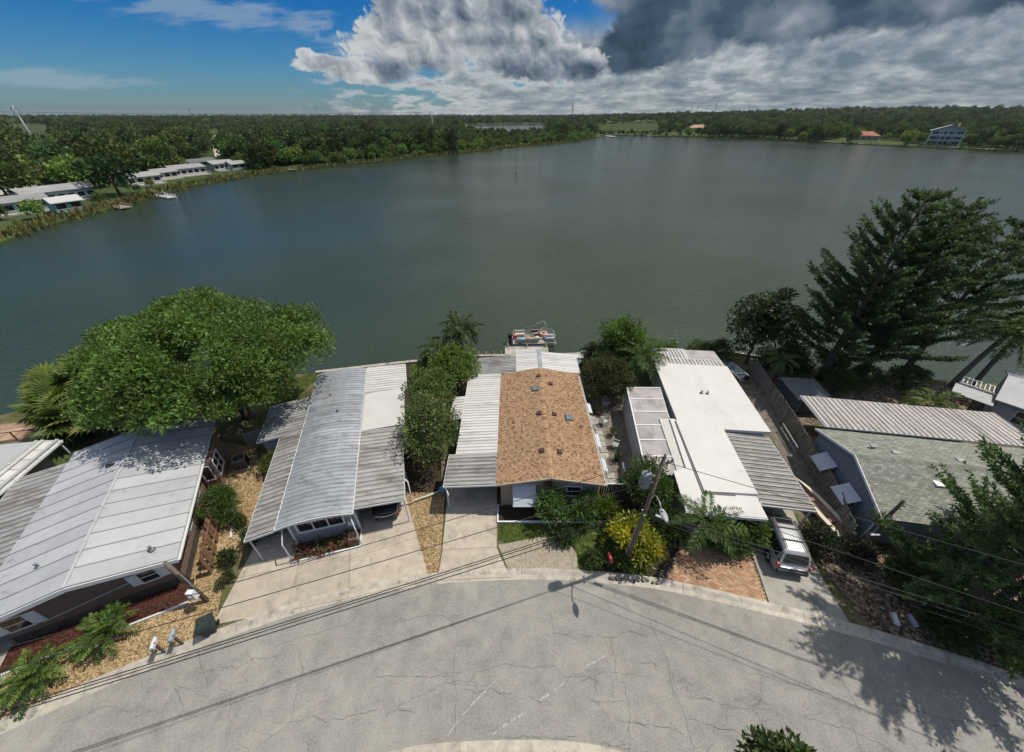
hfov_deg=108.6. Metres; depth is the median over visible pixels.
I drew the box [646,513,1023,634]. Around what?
power cable
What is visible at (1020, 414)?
window
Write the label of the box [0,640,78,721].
cycad plant
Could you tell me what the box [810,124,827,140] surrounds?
tree
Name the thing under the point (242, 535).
shrub
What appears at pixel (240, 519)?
shrub
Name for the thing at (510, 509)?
planting box
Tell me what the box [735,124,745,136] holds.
tree
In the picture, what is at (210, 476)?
window
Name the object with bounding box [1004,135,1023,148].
tree
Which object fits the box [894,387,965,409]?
palm tree
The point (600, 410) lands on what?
potted plant
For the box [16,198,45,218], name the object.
shrub
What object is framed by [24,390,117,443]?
palm tree
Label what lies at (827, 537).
bush
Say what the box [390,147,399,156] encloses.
tree
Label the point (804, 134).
tree
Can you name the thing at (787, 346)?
bush
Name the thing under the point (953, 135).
lake house
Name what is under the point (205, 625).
trash bin
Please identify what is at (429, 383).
leafy tree
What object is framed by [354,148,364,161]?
tree
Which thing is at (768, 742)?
bush
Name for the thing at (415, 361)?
seawall
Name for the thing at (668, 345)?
bush
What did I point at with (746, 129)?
tree
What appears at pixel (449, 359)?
leafy tree
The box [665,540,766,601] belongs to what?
brick forecourt
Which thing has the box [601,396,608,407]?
storage box
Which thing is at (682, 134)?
shore lawn
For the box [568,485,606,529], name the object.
shrub
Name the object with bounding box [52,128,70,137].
tree
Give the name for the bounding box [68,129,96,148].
tree
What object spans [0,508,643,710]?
power cable
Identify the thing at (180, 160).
tree
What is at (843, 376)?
bush
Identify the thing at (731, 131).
tree
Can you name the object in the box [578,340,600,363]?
bush
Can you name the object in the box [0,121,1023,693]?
ground
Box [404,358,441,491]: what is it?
side yard
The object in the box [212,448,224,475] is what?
window
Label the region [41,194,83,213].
lakeside home
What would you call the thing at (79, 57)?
sky
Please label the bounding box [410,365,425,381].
lawn
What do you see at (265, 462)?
shrub
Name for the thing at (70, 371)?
palm tree
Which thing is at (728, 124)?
tree
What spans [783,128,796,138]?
tree
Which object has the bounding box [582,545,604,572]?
bush
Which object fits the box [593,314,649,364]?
leafy tree
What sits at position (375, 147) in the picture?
tree
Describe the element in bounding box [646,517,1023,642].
power cable
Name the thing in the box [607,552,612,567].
mailbox
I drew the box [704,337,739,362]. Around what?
bush
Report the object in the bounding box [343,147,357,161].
tree
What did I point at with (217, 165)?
lakeside home
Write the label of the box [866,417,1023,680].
pine tree
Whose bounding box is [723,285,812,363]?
open tree
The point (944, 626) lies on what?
bush
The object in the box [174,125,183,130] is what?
tree
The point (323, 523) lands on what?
window
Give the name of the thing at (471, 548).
driveway
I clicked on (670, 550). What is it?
planting bed
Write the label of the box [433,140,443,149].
tree
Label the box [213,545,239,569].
shrub
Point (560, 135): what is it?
tree
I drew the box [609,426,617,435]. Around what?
potted plant
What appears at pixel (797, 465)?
side path
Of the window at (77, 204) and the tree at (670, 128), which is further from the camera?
the tree at (670, 128)
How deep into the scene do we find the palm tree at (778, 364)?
35.07 m
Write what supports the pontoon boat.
on the lake
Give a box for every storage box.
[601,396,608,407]
[621,462,629,476]
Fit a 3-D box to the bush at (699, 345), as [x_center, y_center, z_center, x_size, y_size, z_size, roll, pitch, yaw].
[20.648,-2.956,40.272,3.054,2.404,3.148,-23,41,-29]
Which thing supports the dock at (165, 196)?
in the lake
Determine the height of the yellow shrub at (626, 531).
3.038 m
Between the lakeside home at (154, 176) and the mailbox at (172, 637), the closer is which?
the mailbox at (172, 637)
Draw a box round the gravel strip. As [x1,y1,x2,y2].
[406,492,444,572]
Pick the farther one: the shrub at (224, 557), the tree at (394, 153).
the tree at (394, 153)
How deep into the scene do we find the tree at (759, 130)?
408.98 m
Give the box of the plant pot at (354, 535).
[349,532,358,542]
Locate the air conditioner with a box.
[231,453,250,472]
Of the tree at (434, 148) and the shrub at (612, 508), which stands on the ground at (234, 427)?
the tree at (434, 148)
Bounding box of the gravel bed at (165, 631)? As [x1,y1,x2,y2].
[0,442,263,719]
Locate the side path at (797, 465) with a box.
[737,378,856,547]
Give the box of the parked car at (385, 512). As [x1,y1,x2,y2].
[372,502,401,520]
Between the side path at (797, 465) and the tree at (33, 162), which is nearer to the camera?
the side path at (797, 465)
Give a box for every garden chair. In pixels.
[599,416,607,427]
[610,436,619,450]
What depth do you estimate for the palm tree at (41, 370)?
31.11 m
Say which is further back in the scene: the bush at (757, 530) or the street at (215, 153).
the street at (215, 153)
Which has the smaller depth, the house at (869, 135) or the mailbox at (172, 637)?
the mailbox at (172, 637)
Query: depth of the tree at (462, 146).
268.54 m
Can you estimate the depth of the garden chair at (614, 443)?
29.46 m
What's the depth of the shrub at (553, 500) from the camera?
23.40 m
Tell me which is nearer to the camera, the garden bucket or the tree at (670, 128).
the garden bucket
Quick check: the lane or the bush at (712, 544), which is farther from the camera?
the lane
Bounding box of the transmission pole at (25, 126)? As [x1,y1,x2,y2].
[10,105,31,134]
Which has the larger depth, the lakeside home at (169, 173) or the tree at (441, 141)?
the tree at (441, 141)
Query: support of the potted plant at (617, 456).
on the yard floor at (612, 414)
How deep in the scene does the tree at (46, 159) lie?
130.78 m
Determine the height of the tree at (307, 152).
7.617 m
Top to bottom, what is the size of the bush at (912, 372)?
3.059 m
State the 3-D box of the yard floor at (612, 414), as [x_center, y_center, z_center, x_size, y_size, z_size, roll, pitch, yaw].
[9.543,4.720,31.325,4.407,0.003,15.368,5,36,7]
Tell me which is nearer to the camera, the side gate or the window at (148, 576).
the window at (148, 576)
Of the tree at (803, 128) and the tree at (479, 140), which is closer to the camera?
the tree at (479, 140)
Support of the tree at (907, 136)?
on the ground at (234, 427)
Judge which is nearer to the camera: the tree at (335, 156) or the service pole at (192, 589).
the service pole at (192, 589)
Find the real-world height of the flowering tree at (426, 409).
6.268 m
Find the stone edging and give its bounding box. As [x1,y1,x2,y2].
[609,553,680,584]
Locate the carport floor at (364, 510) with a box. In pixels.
[362,477,405,513]
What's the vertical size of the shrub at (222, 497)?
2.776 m
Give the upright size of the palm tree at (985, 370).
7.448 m
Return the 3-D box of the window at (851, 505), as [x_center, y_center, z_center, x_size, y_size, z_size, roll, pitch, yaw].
[22.344,8.021,24.274,0.070,0.920,1.020,5,36,7]
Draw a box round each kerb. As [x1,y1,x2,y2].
[0,568,1023,734]
[391,740,621,751]
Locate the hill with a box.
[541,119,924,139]
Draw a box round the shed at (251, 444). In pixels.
[241,429,263,448]
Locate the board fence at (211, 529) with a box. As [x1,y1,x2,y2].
[198,501,234,574]
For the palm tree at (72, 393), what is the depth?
29.43 m
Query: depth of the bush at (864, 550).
21.63 m
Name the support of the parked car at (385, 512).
on the carport floor at (364, 510)
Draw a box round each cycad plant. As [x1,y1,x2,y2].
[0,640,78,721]
[63,600,141,664]
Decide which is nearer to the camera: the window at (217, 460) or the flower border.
the flower border
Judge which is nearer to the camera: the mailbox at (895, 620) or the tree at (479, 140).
the mailbox at (895, 620)
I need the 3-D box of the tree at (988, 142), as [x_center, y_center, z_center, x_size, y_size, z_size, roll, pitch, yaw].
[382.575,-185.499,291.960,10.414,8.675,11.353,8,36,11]
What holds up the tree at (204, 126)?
on the ground at (234, 427)
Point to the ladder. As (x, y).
(788, 437)
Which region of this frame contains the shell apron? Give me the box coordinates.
[498,537,578,576]
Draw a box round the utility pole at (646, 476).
[625,453,673,564]
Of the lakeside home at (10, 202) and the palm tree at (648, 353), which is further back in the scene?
the lakeside home at (10, 202)
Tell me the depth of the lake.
78.55 m
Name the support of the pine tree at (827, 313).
on the grass at (890, 394)
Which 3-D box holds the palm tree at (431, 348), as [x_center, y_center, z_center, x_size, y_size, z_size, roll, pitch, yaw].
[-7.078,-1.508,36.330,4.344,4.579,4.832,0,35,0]
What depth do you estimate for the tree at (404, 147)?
236.45 m
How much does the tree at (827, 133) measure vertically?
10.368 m
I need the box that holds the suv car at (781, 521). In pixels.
[762,507,812,576]
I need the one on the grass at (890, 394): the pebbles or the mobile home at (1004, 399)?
the mobile home at (1004, 399)
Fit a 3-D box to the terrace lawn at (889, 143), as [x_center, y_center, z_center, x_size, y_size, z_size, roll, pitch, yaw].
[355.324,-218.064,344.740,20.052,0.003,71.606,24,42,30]
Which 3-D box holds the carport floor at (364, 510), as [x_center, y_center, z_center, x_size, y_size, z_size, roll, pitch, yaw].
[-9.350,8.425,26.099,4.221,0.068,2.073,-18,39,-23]
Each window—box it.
[0,610,47,636]
[3,204,15,211]
[54,203,68,209]
[68,201,81,207]
[76,191,86,196]
[124,566,170,586]
[187,517,192,534]
[202,466,216,481]
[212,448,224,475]
[294,516,345,533]
[512,486,533,497]
[566,486,581,496]
[848,502,857,507]
[1007,410,1023,427]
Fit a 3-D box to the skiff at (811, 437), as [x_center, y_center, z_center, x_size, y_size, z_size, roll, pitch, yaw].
[24.400,5.508,29.554,3.000,0.680,1.280,18,39,24]
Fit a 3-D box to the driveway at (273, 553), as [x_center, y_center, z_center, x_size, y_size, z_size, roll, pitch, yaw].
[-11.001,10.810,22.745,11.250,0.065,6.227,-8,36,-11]
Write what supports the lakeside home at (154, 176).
on the ground at (234, 427)
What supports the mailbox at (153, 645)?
on the ground at (234, 427)
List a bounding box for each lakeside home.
[0,192,49,217]
[5,181,94,200]
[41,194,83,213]
[118,171,166,186]
[146,167,183,180]
[161,163,210,176]
[184,157,215,164]
[202,159,231,171]
[225,160,246,169]
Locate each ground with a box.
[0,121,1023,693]
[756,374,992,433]
[817,548,1023,675]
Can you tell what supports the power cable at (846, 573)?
attached to the utility pole at (646, 476)
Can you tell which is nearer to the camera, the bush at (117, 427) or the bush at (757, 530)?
the bush at (757, 530)
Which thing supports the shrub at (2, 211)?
on the ground at (234, 427)
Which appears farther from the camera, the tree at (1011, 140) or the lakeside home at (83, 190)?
the tree at (1011, 140)
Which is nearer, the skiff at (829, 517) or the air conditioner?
the skiff at (829, 517)
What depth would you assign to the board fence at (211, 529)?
22.30 m
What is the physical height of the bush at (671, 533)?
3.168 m
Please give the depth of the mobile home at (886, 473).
24.99 m
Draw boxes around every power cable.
[0,456,663,649]
[0,480,654,671]
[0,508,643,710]
[0,510,643,713]
[0,515,641,716]
[38,112,414,113]
[44,115,417,117]
[88,119,410,122]
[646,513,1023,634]
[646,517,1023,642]
[648,510,1022,628]
[656,489,1023,613]
[666,462,1023,564]
[906,504,1017,548]
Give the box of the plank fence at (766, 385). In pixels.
[750,359,856,540]
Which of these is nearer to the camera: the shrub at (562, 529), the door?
the shrub at (562, 529)
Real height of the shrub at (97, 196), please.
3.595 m
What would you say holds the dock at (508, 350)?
in the lake
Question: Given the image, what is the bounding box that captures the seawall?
[315,350,763,373]
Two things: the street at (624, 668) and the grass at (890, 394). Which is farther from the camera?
the grass at (890, 394)
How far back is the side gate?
25.17 m
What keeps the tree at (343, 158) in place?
on the ground at (234, 427)
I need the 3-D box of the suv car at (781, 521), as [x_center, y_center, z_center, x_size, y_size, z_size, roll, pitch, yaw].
[16.550,9.602,22.772,2.180,1.874,4.840,7,36,9]
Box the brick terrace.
[0,423,36,440]
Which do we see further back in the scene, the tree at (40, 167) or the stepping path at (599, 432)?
the tree at (40, 167)
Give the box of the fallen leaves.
[405,366,1021,673]
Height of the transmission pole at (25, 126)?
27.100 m
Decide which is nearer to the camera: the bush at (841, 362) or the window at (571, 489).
the window at (571, 489)
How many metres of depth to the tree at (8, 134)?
164.47 m
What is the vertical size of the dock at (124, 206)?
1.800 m
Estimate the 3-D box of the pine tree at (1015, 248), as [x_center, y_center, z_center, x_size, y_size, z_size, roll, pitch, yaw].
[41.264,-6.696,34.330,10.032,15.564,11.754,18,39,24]
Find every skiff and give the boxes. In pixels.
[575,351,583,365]
[723,358,750,380]
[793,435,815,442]
[796,478,856,539]
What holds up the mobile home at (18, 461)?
on the ground at (234, 427)
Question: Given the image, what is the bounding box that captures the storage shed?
[777,377,831,414]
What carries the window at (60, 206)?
in the lakeside home at (63, 202)
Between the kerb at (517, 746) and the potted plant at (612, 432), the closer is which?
the kerb at (517, 746)
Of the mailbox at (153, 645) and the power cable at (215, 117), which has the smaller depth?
the mailbox at (153, 645)
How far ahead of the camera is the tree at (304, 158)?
192.55 m
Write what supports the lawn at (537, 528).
on the ground at (234, 427)
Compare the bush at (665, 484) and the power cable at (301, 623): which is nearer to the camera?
the power cable at (301, 623)
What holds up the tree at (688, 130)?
on the ground at (234, 427)
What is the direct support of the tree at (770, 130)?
on the ground at (234, 427)
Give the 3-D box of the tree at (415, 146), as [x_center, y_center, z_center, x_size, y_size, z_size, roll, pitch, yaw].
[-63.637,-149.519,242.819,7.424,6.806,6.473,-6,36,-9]
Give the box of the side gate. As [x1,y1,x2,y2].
[598,483,641,499]
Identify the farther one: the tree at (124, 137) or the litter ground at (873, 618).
the tree at (124, 137)
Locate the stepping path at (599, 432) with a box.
[590,415,621,500]
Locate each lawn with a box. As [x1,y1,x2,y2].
[54,431,101,462]
[278,373,318,403]
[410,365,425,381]
[498,512,543,543]
[568,509,610,569]
[668,133,706,134]
[877,141,902,145]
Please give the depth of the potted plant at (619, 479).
26.29 m
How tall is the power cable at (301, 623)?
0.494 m
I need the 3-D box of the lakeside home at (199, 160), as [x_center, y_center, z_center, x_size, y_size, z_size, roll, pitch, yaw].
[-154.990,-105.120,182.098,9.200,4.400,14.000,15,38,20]
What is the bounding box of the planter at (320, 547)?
[289,529,361,562]
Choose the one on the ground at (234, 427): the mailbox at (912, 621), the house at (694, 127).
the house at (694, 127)
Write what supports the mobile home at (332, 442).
on the ground at (234, 427)
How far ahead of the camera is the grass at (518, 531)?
23.82 m
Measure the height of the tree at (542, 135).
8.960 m
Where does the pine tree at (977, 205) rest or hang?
on the grass at (890, 394)
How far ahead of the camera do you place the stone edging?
21.27 m
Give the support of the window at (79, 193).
in the lakeside home at (83, 190)
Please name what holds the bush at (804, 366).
on the ground at (234, 427)
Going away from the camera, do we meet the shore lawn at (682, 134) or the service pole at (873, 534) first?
the service pole at (873, 534)
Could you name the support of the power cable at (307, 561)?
attached to the utility pole at (646, 476)
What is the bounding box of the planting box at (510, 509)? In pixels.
[497,504,599,523]
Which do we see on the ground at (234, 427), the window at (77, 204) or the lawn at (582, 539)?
the lawn at (582, 539)
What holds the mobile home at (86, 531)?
on the ground at (234, 427)
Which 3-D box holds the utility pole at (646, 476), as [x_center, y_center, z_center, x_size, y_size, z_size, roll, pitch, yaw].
[7.071,7.818,18.873,1.412,9.991,2.118,-16,38,-21]
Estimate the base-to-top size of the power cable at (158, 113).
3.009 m
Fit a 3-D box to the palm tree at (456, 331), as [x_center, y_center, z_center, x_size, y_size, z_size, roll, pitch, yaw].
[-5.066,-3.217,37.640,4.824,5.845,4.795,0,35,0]
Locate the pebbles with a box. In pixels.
[0,442,443,718]
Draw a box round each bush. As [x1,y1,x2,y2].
[66,402,142,433]
[415,350,446,370]
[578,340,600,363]
[580,350,638,402]
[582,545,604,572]
[597,536,633,571]
[620,452,677,507]
[643,495,689,547]
[652,339,680,348]
[686,338,714,350]
[694,517,756,559]
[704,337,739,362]
[734,724,817,751]
[736,517,774,550]
[751,344,791,376]
[776,339,816,367]
[781,347,816,376]
[798,517,850,563]
[813,348,854,371]
[821,365,867,398]
[835,531,881,569]
[845,363,894,389]
[883,551,935,601]
[884,363,935,396]
[912,602,982,658]
[917,542,974,588]
[971,599,1023,665]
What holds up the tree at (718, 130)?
on the ground at (234, 427)
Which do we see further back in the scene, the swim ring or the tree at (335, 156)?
the tree at (335, 156)
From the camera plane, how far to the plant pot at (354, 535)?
23.03 m
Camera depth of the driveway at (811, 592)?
20.87 m
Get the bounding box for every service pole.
[163,561,208,602]
[859,499,906,542]
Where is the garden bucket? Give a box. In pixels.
[439,486,445,493]
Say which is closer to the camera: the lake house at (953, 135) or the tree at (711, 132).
the lake house at (953, 135)
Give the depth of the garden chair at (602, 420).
31.54 m
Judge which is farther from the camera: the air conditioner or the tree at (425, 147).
the tree at (425, 147)
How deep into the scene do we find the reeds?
127.46 m
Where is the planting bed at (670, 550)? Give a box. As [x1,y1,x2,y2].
[585,499,680,577]
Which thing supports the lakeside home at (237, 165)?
on the ground at (234, 427)
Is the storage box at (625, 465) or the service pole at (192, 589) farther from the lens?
the storage box at (625, 465)
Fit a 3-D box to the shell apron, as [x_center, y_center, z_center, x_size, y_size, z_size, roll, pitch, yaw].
[1.615,11.002,22.477,4.996,0.003,2.473,0,35,0]
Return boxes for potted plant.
[595,404,605,414]
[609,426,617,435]
[612,448,623,460]
[615,476,624,485]
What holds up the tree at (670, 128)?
on the shore lawn at (682, 134)
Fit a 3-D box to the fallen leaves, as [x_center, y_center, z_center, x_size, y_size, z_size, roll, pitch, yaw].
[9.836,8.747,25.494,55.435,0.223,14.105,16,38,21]
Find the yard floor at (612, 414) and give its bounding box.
[596,379,645,502]
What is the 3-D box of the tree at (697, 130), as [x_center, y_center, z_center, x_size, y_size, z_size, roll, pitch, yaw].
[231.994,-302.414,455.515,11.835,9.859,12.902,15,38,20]
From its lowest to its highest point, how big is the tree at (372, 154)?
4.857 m
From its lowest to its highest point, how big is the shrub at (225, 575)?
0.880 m
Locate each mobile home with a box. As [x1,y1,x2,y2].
[0,418,230,665]
[0,439,72,498]
[244,364,440,560]
[443,348,607,506]
[622,348,817,530]
[795,395,1023,558]
[946,370,1023,431]
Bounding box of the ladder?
[780,423,797,451]
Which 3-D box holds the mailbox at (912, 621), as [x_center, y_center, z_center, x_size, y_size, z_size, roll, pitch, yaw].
[20.353,12.769,18.949,0.198,1.230,0.560,6,36,8]
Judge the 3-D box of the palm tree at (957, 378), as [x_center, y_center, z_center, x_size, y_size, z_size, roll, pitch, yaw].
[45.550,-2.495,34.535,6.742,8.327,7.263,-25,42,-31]
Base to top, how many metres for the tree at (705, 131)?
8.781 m
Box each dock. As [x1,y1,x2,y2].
[109,202,132,209]
[155,192,176,199]
[505,343,547,353]
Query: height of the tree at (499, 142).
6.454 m
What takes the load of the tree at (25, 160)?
on the ground at (234, 427)
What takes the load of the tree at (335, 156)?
on the ground at (234, 427)
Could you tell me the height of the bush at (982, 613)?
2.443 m
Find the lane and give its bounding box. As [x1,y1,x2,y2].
[0,183,38,194]
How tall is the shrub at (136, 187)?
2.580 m
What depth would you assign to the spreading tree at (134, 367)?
24.75 m
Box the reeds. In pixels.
[0,134,1023,237]
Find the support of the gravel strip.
on the ground at (234, 427)
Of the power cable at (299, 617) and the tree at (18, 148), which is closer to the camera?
the power cable at (299, 617)
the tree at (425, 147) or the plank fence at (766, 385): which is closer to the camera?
the plank fence at (766, 385)
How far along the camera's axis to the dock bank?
134.79 m
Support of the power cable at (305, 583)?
attached to the utility pole at (646, 476)
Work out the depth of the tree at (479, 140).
288.62 m
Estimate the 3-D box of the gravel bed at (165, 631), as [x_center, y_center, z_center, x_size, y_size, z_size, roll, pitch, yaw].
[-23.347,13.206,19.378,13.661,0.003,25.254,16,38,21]
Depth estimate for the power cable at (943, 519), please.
19.90 m
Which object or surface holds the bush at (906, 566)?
on the litter ground at (873, 618)
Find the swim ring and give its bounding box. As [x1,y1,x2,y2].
[539,331,546,335]
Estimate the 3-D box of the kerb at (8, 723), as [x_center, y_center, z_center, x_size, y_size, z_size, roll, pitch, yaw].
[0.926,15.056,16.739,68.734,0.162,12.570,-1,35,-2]
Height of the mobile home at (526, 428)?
3.447 m
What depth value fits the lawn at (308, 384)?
36.49 m
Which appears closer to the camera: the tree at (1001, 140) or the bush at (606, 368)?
the bush at (606, 368)
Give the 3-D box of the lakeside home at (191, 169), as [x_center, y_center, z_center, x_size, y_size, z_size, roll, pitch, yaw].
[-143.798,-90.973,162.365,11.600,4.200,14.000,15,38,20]
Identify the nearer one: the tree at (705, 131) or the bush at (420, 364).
the bush at (420, 364)
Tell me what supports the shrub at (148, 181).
on the ground at (234, 427)
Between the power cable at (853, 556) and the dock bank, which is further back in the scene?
the dock bank
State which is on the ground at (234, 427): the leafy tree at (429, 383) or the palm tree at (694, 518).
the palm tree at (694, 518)
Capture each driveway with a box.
[215,495,426,623]
[438,486,509,580]
[750,509,848,621]
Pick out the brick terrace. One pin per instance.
(13, 431)
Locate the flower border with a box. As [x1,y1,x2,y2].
[0,578,193,676]
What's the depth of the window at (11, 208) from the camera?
98.43 m
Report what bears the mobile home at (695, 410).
on the ground at (234, 427)
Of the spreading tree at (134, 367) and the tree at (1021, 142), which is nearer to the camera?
the spreading tree at (134, 367)
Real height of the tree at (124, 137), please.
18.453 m
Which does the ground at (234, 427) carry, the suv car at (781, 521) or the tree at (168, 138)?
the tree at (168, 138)
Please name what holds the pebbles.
on the gravel bed at (165, 631)
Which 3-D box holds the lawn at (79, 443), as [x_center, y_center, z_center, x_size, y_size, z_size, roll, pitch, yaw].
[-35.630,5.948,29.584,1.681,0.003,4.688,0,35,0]
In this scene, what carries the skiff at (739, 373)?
on the ground at (234, 427)
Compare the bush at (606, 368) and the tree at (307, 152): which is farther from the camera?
the tree at (307, 152)
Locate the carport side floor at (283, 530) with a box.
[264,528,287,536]
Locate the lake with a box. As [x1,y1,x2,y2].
[0,124,1023,414]
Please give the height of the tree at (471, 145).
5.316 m
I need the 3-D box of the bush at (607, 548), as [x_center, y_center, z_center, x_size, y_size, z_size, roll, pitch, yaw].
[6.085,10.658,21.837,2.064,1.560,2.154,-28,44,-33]
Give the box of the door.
[800,404,810,413]
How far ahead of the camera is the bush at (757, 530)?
21.75 m
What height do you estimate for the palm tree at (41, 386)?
4.824 m
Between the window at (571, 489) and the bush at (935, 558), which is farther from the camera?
the window at (571, 489)
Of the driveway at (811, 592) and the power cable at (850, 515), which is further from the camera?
the driveway at (811, 592)
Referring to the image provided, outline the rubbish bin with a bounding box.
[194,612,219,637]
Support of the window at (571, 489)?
in the mobile home at (526, 428)
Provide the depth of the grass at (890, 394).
35.20 m
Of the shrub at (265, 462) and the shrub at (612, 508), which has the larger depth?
the shrub at (265, 462)
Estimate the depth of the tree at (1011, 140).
276.15 m
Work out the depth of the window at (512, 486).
24.50 m
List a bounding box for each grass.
[498,511,544,542]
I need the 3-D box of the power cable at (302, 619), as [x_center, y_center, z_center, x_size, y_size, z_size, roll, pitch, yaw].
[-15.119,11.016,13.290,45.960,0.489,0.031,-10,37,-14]
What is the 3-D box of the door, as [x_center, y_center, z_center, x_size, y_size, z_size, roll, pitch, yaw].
[26.332,2.837,32.691,0.800,1.400,0.030,3,36,5]
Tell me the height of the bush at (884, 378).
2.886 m
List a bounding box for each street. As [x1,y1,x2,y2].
[0,580,1023,751]
[213,135,219,156]
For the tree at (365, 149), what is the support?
on the ground at (234, 427)
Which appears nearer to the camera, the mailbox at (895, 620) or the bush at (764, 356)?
the mailbox at (895, 620)
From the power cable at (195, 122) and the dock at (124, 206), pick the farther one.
the power cable at (195, 122)
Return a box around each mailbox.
[148,636,165,652]
[167,629,183,644]
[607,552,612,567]
[882,612,900,628]
[899,614,918,629]
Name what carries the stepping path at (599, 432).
on the yard floor at (612, 414)
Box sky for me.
[0,0,1023,115]
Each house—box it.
[690,125,704,130]
[850,131,879,139]
[924,122,968,145]
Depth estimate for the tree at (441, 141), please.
257.24 m
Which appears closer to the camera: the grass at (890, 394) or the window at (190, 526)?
the window at (190, 526)
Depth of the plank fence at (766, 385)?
29.02 m
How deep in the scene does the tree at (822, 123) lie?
374.43 m
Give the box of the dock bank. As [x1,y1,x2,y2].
[139,181,179,192]
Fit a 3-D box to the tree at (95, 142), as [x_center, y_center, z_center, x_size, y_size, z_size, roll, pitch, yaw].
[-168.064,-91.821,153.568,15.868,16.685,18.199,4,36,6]
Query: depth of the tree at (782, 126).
393.18 m
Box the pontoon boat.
[508,321,555,346]
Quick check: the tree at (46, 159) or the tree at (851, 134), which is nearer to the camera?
the tree at (46, 159)
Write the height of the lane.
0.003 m
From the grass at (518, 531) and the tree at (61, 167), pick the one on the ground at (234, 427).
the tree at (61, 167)
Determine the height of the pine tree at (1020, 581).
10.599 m
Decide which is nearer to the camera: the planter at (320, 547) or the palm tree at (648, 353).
the planter at (320, 547)
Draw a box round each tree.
[0,122,36,143]
[0,160,44,193]
[5,373,73,439]
[9,153,47,182]
[11,141,31,156]
[16,361,70,395]
[24,158,54,183]
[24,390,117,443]
[31,160,71,183]
[39,154,69,169]
[39,154,92,184]
[48,358,80,384]
[50,285,336,438]
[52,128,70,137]
[62,378,115,420]
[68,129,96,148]
[78,132,137,160]
[108,126,140,143]
[154,131,191,155]
[165,154,188,164]
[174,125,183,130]
[195,123,210,131]
[298,154,309,165]
[305,149,315,163]
[307,149,323,162]
[321,157,330,163]
[327,151,339,162]
[338,154,348,161]
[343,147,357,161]
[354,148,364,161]
[360,146,369,157]
[367,151,375,158]
[368,144,381,156]
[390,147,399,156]
[391,151,398,156]
[395,389,461,467]
[397,143,407,155]
[398,148,404,154]
[400,364,458,411]
[410,143,420,152]
[416,335,457,369]
[420,143,431,151]
[427,341,481,392]
[431,145,438,152]
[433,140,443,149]
[436,310,484,367]
[437,139,447,149]
[459,143,465,149]
[468,143,474,150]
[474,137,483,147]
[495,139,502,145]
[538,132,546,138]
[556,132,563,139]
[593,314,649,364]
[612,338,670,382]
[663,490,749,558]
[667,125,673,134]
[685,127,693,135]
[695,127,703,135]
[701,129,707,136]
[708,129,715,135]
[711,127,720,136]
[721,120,731,136]
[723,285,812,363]
[728,125,734,134]
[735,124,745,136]
[741,124,749,137]
[749,126,764,137]
[760,347,801,379]
[765,126,776,138]
[774,121,789,136]
[780,187,990,380]
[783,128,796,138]
[796,122,809,139]
[797,131,807,139]
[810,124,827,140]
[811,121,825,139]
[817,129,831,139]
[831,195,1018,374]
[844,129,862,141]
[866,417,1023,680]
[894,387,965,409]
[896,213,1023,372]
[898,129,919,142]
[947,305,1023,387]
[954,481,1023,596]
[965,315,1023,387]
[984,136,999,147]
[990,136,1008,147]
[1002,134,1019,149]
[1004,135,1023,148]
[1015,139,1023,148]
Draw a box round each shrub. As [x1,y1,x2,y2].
[0,206,8,220]
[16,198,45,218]
[88,192,108,202]
[132,184,141,190]
[144,179,154,186]
[192,480,245,524]
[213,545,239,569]
[213,568,237,590]
[221,509,248,529]
[238,522,276,548]
[256,450,273,475]
[530,484,574,527]
[547,522,579,549]
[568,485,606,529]
[593,490,624,528]
[600,509,668,576]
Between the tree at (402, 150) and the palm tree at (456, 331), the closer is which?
the palm tree at (456, 331)

